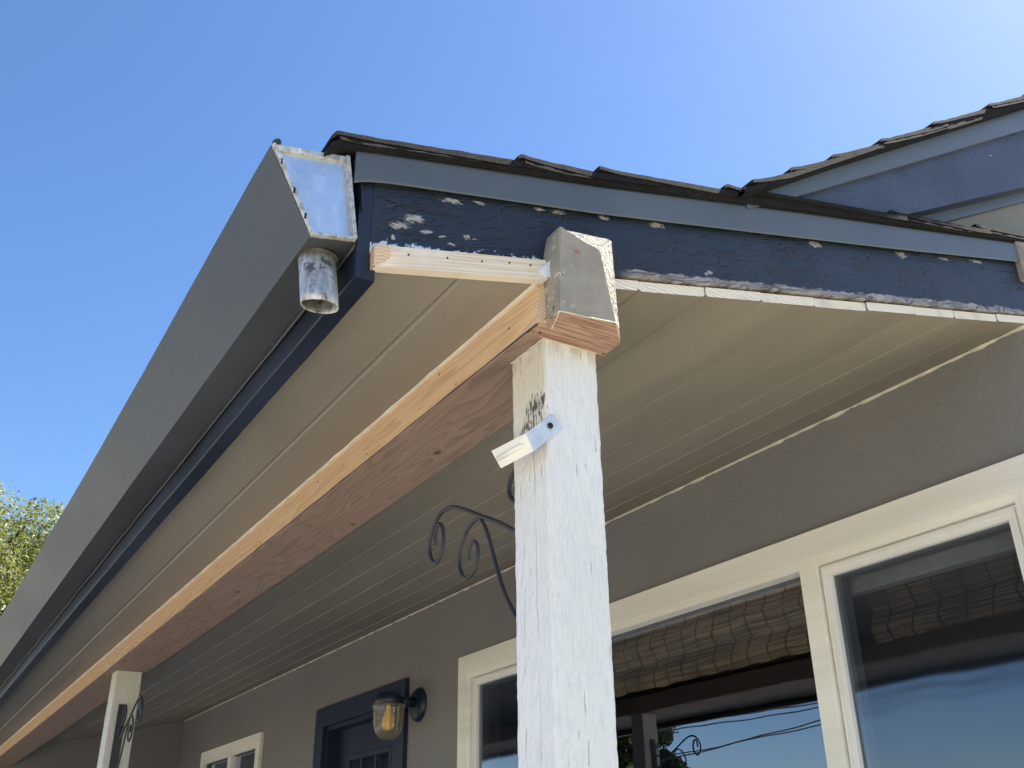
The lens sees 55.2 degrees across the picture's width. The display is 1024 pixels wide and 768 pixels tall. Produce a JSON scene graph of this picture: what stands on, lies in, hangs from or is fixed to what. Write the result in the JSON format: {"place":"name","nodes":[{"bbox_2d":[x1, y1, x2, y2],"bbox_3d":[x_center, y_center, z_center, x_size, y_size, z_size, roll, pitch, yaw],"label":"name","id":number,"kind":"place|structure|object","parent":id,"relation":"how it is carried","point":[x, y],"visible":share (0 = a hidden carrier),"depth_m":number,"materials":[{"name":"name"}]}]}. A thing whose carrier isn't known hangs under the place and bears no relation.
{"place":"outdoors","nodes":[
{"label":"outdoors","id":0,"kind":"place"},
{"bbox_2d":[0,0,1023,562],"label":"sky","id":1,"kind":"structure","parent":0,"point":[132,132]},
{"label":"porch floor","id":2,"kind":"structure","parent":0,"visible":0},
{"bbox_2d":[97,670,141,767],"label":"porch post","id":3,"kind":"object","parent":2,"relation":"on","point":[125,687],"visible":0.85,"depth_m":3.94,"materials":[{"name":"white wood"}]},
{"bbox_2d":[109,695,142,767],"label":"scroll bracket","id":4,"kind":"object","parent":3,"relation":"attached to","point":[115,757],"visible":1,"depth_m":3.85,"materials":[{"name":"metal"}]},
{"bbox_2d":[510,338,617,767],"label":"porch post","id":5,"kind":"object","parent":2,"relation":"on","point":[566,701],"visible":0.97,"depth_m":1.40,"materials":[{"name":"white wood"}]},
{"bbox_2d":[0,227,619,766],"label":"porch beam","id":6,"kind":"structure","parent":5,"relation":"on","point":[460,403],"depth_m":2.02,"materials":[{"name":"brown wood"}]},
{"bbox_2d":[427,469,515,619],"bbox_3d":[-0.055,0.344,1.642,0.032,0.385,0.390,15,-30,-28],"label":"scroll bracket","id":7,"kind":"object","parent":5,"relation":"attached to","point":[436,525],"visible":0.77,"depth_m":1.69,"materials":[{"name":"metal"}]},
{"bbox_2d":[492,414,562,467],"bbox_3d":[0.015,0.080,1.470,0.115,0.073,0.052,-9,-28,16],"label":"metal catch","id":8,"kind":"object","parent":5,"relation":"attached to","point":[533,439],"visible":1,"depth_m":1.46,"materials":[{"name":"white metal"}]},
{"label":"ground","id":9,"kind":"structure","parent":0,"visible":0},
{"bbox_2d":[0,481,64,616],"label":"leafy tree","id":10,"kind":"object","parent":9,"relation":"on","point":[14,568],"visible":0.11,"depth_m":14.17,"materials":[{"name":"green plant"}]},
{"bbox_2d":[0,94,1023,767],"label":"house","id":11,"kind":"structure","parent":9,"relation":"on","point":[842,516],"depth_m":3.29,"materials":[{"name":"paint"}]},
{"bbox_2d":[200,732,263,767],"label":"small window","id":12,"kind":"structure","parent":11,"relation":"in","point":[252,759],"depth_m":6.73,"materials":[{"name":"white wood"}]},
{"bbox_2d":[312,678,409,767],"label":"door","id":13,"kind":"structure","parent":11,"relation":"in","point":[353,743],"depth_m":5.16,"materials":[{"name":"wood"}]},
{"bbox_2d":[372,687,426,739],"bbox_3d":[-0.531,1.513,4.510,0.230,0.242,0.156,15,-30,-28],"label":"wall lantern","id":14,"kind":"object","parent":11,"relation":"attached to","point":[416,702],"depth_m":4.50,"materials":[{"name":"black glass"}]},
{"bbox_2d":[0,131,1023,747],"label":"porch roof","id":15,"kind":"structure","parent":11,"relation":"attached to","point":[772,319],"depth_m":2.11,"materials":[{"name":"paint"}]},
{"bbox_2d":[0,138,356,688],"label":"gutter","id":16,"kind":"object","parent":15,"relation":"attached to","point":[279,254],"visible":1,"depth_m":1.69,"materials":[{"name":"paint"}]},
{"bbox_2d":[612,582,810,697],"bbox_3d":[0.555,0.858,3.214,0.040,0.227,1.210,15,-30,-28],"label":"bamboo blind","id":17,"kind":"object","parent":11,"relation":"attached to","point":[766,627],"visible":0.66,"depth_m":3.08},
{"bbox_2d":[457,454,1023,767],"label":"picture window","id":18,"kind":"structure","parent":11,"relation":"in","point":[977,516],"depth_m":2.59,"materials":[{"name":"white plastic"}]},
{"bbox_2d":[867,552,1023,642],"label":"bamboo blind","id":19,"kind":"object","parent":11,"relation":"attached to","point":[992,587],"visible":0.61,"depth_m":2.49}
]}

